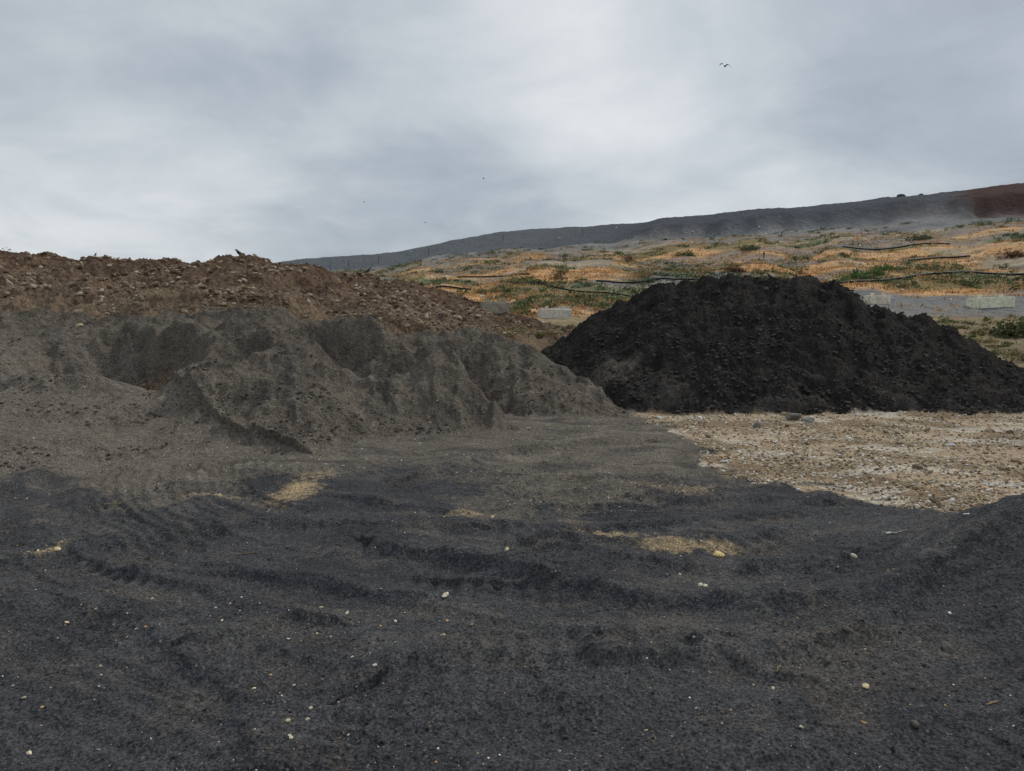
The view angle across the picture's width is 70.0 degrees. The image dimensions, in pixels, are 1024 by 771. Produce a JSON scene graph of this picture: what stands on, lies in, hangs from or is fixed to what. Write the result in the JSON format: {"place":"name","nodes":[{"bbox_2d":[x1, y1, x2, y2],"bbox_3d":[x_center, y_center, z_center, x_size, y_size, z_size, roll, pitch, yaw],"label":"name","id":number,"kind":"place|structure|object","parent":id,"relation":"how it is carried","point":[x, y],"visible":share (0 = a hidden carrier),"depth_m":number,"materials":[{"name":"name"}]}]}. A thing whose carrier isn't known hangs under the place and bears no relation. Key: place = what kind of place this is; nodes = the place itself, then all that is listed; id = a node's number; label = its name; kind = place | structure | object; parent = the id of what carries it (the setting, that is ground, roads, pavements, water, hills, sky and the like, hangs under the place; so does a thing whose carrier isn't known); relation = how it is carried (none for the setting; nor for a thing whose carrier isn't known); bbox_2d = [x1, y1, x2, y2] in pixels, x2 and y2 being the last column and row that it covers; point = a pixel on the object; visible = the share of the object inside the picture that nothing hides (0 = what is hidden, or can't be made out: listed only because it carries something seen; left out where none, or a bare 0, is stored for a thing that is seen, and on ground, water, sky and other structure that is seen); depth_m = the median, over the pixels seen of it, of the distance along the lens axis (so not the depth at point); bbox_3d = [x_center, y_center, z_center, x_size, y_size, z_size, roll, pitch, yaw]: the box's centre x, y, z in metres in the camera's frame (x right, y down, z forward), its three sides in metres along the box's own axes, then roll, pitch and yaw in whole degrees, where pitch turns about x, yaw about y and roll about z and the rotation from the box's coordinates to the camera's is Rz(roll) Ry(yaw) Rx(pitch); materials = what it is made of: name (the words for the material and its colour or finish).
{"place":"outdoors","nodes":[
{"label":"outdoors","id":0,"kind":"place"},
{"bbox_2d":[0,316,1023,770],"bbox_3d":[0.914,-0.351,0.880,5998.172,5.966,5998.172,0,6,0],"label":"ground","id":1,"kind":"structure","parent":0,"point":[928,560],"depth_m":5.92,"materials":[{"name":"soil"}]},
{"bbox_2d":[0,250,576,398],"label":"brown dirt mound","id":2,"kind":"object","parent":1,"relation":"on","point":[160,302],"visible":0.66,"depth_m":25.87,"materials":[{"name":"soil"}]},
{"bbox_2d":[0,252,573,389],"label":"rocks","id":3,"kind":"object","parent":2,"relation":"on","point":[251,297],"visible":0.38,"depth_m":25.90,"materials":[{"name":"stone"}]},
{"bbox_2d":[0,306,627,475],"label":"gray sand pile","id":4,"kind":"object","parent":1,"relation":"on","point":[139,350],"visible":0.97,"depth_m":14.79,"materials":[{"name":"sand"}]},
{"bbox_2d":[0,306,625,473],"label":"soil clods","id":5,"kind":"object","parent":4,"relation":"on","point":[97,406],"visible":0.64,"depth_m":13.82,"materials":[{"name":"soil"}]},
{"bbox_2d":[8,373,740,559],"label":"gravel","id":6,"kind":"structure","parent":1,"relation":"on","point":[401,460],"depth_m":10.16,"materials":[{"name":"grey gravel"}]},
{"bbox_2d":[54,323,954,738],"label":"stones","id":7,"kind":"object","parent":1,"relation":"on","point":[946,647],"visible":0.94,"depth_m":6.08,"materials":[{"name":"beige stone"}]},
{"bbox_2d":[2,380,1019,770],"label":"pebbles","id":8,"kind":"object","parent":1,"relation":"on","point":[458,676],"visible":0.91,"depth_m":5.02,"materials":[{"name":"stone"}]},
{"bbox_2d":[2,382,1023,770],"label":"soil clods","id":9,"kind":"object","parent":1,"relation":"on","point":[286,738],"visible":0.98,"depth_m":4.68,"materials":[{"name":"soil"}]},
{"bbox_2d":[490,314,1023,361],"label":"weeds","id":10,"kind":"object","parent":1,"relation":"on","point":[983,324],"visible":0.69,"depth_m":29.22,"materials":[{"name":"green plant"}]},
{"bbox_2d":[541,273,1023,415],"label":"black soil pile","id":11,"kind":"object","parent":1,"relation":"on","point":[819,363],"visible":0.91,"depth_m":18.92,"materials":[{"name":"black soil"}]},
{"bbox_2d":[540,272,1023,414],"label":"soil clods","id":12,"kind":"object","parent":11,"relation":"on","point":[778,372],"visible":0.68,"depth_m":18.59,"materials":[{"name":"soil"}]},
{"bbox_2d":[973,314,1023,338],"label":"bush","id":13,"kind":"object","parent":1,"relation":"on","point":[1010,330],"visible":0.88,"depth_m":28.62,"materials":[{"name":"green plant"}]},
{"bbox_2d":[0,0,1023,262],"label":"sky","id":14,"kind":"structure","parent":0,"point":[189,131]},
{"bbox_2d":[277,183,1023,318],"bbox_3d":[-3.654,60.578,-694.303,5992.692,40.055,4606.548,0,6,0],"label":"hill","id":15,"kind":"structure","parent":0,"point":[940,211],"depth_m":118.56,"materials":[{"name":"brown plant"}]},
{"bbox_2d":[426,268,447,273],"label":"bush","id":16,"kind":"object","parent":15,"relation":"on","point":[438,271],"visible":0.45,"depth_m":96.99,"materials":[{"name":"green plant"}]},
{"bbox_2d":[435,285,470,289],"bbox_3d":[-5.025,-8.391,62.947,3.069,0.441,0.722,0,6,0],"label":"black pipe","id":17,"kind":"object","parent":15,"relation":"on","point":[452,287],"visible":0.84,"depth_m":63.02,"materials":[{"name":"plastic"}]},
{"bbox_2d":[457,273,529,277],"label":"black pipe","id":18,"kind":"object","parent":15,"relation":"on","point":[490,276],"visible":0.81,"depth_m":82.16,"materials":[{"name":"plastic"}]},
{"bbox_2d":[480,298,509,314],"bbox_3d":[-0.741,-3.403,31.556,1.208,0.722,0.722,-2,7,-8],"label":"concrete block","id":19,"kind":"object","parent":15,"relation":"on","point":[501,306],"depth_m":31.24,"materials":[{"name":"grey concrete"}]},
{"bbox_2d":[537,306,572,318],"bbox_3d":[2.412,-4.078,41.044,1.927,0.756,0.714,2,6,-3],"label":"concrete block","id":20,"kind":"object","parent":15,"relation":"on","point":[546,312],"depth_m":40.71,"materials":[{"name":"grey concrete"}]},
{"bbox_2d":[549,267,566,279],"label":"bush","id":21,"kind":"object","parent":15,"relation":"on","point":[559,274],"visible":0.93,"depth_m":67.67,"materials":[{"name":"green plant"}]},
{"bbox_2d":[514,282,628,295],"bbox_3d":[4.040,-7.819,59.033,11.939,1.296,1.483,6,9,43],"label":"black pipe","id":22,"kind":"object","parent":15,"relation":"on","point":[573,290],"visible":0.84,"depth_m":57.10,"materials":[{"name":"plastic"}]},
{"bbox_2d":[620,255,633,260],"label":"bush","id":23,"kind":"object","parent":15,"relation":"on","point":[628,259],"visible":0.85,"depth_m":95.37,"materials":[{"name":"green plant"}]},
{"bbox_2d":[596,277,697,283],"bbox_3d":[12.171,-9.351,65.059,10.568,0.604,0.409,-2,7,-20],"label":"black pipe","id":24,"kind":"object","parent":15,"relation":"on","point":[622,282],"visible":0.86,"depth_m":64.90,"materials":[{"name":"plastic"}]},
{"bbox_2d":[639,267,654,277],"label":"bush","id":25,"kind":"object","parent":15,"relation":"on","point":[646,272],"visible":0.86,"depth_m":68.08,"materials":[{"name":"green plant"}]},
{"bbox_2d":[330,216,1023,315],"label":"green shrubs","id":26,"kind":"object","parent":15,"relation":"on","point":[528,300],"visible":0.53,"depth_m":67.72,"materials":[{"name":"green plant"}]},
{"bbox_2d":[333,222,1023,318],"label":"dry grass","id":27,"kind":"structure","parent":15,"relation":"on","point":[860,284],"depth_m":73.85,"materials":[{"name":"orange plant"}]},
{"bbox_2d":[673,249,695,256],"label":"bush","id":28,"kind":"object","parent":15,"relation":"on","point":[688,254],"visible":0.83,"depth_m":96.28,"materials":[{"name":"green plant"}]},
{"bbox_2d":[722,263,745,272],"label":"bush","id":29,"kind":"object","parent":15,"relation":"on","point":[736,267],"visible":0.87,"depth_m":68.02,"materials":[{"name":"green plant"}]},
{"bbox_2d":[735,243,760,250],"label":"bush","id":30,"kind":"object","parent":15,"relation":"on","point":[749,247],"visible":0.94,"depth_m":89.53,"materials":[{"name":"green plant"}]},
{"bbox_2d":[834,276,850,281],"bbox_3d":[27.072,-8.674,59.762,1.770,0.689,1.823,0,6,0],"label":"bush","id":31,"kind":"object","parent":15,"relation":"on","point":[844,279],"visible":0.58,"depth_m":59.76,"materials":[{"name":"green plant"}]},
{"bbox_2d":[838,270,868,278],"bbox_3d":[28.751,-9.178,60.606,2.769,0.858,2.474,0,6,0],"label":"bush","id":32,"kind":"object","parent":15,"relation":"on","point":[856,275],"visible":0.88,"depth_m":60.62,"materials":[{"name":"green plant"}]},
{"bbox_2d":[862,267,885,275],"bbox_3d":[30.422,-9.560,61.602,2.178,0.812,2.317,4,7,29],"label":"bush","id":33,"kind":"object","parent":15,"relation":"on","point":[877,271],"visible":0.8,"depth_m":61.27,"materials":[{"name":"green plant"}]},
{"bbox_2d":[864,293,890,304],"bbox_3d":[23.025,-5.459,46.070,1.408,0.751,0.734,1,6,0],"label":"concrete block","id":34,"kind":"object","parent":15,"relation":"on","point":[882,298],"depth_m":45.75,"materials":[{"name":"grey concrete"}]},
{"bbox_2d":[865,263,895,271],"bbox_3d":[32.332,-10.229,63.646,2.389,0.867,2.677,-4,8,-33],"label":"bush","id":35,"kind":"object","parent":15,"relation":"on","point":[888,268],"visible":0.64,"depth_m":63.17,"materials":[{"name":"green plant"}]},
{"bbox_2d":[842,242,949,249],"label":"black pipe","id":36,"kind":"object","parent":15,"relation":"on","point":[893,247],"visible":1,"depth_m":87.99,"materials":[{"name":"plastic"}]},
{"bbox_2d":[905,233,933,240],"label":"bush","id":37,"kind":"object","parent":15,"relation":"on","point":[922,237],"visible":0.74,"depth_m":94.02,"materials":[{"name":"green plant"}]},
{"bbox_2d":[839,271,1023,283],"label":"black pipe","id":38,"kind":"object","parent":15,"relation":"on","point":[932,273],"visible":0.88,"depth_m":60.47,"materials":[{"name":"plastic"}]},
{"bbox_2d":[906,255,969,260],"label":"black pipe","id":39,"kind":"object","parent":15,"relation":"on","point":[939,257],"visible":0.88,"depth_m":75.69,"materials":[{"name":"plastic"}]},
{"bbox_2d":[966,294,1014,308],"bbox_3d":[28.876,-5.062,44.137,2.524,0.845,0.718,-1,6,4],"label":"concrete block","id":40,"kind":"object","parent":15,"relation":"on","point":[1001,300],"depth_m":43.83,"materials":[{"name":"grey concrete"}]},
{"bbox_2d":[994,250,1023,258],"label":"bush","id":41,"kind":"object","parent":15,"relation":"on","point":[1013,254],"visible":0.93,"depth_m":71.61,"materials":[{"name":"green plant"}]},
{"bbox_2d":[341,224,1020,532],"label":"litter","id":42,"kind":"object","parent":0,"point":[856,286],"visible":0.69,"depth_m":54.22,"materials":[{"name":"plastic"}]},
{"bbox_2d":[634,408,1023,512],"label":"gravel","id":43,"kind":"structure","parent":0,"point":[940,507],"depth_m":11.90,"materials":[{"name":"beige gravel"}]}
]}

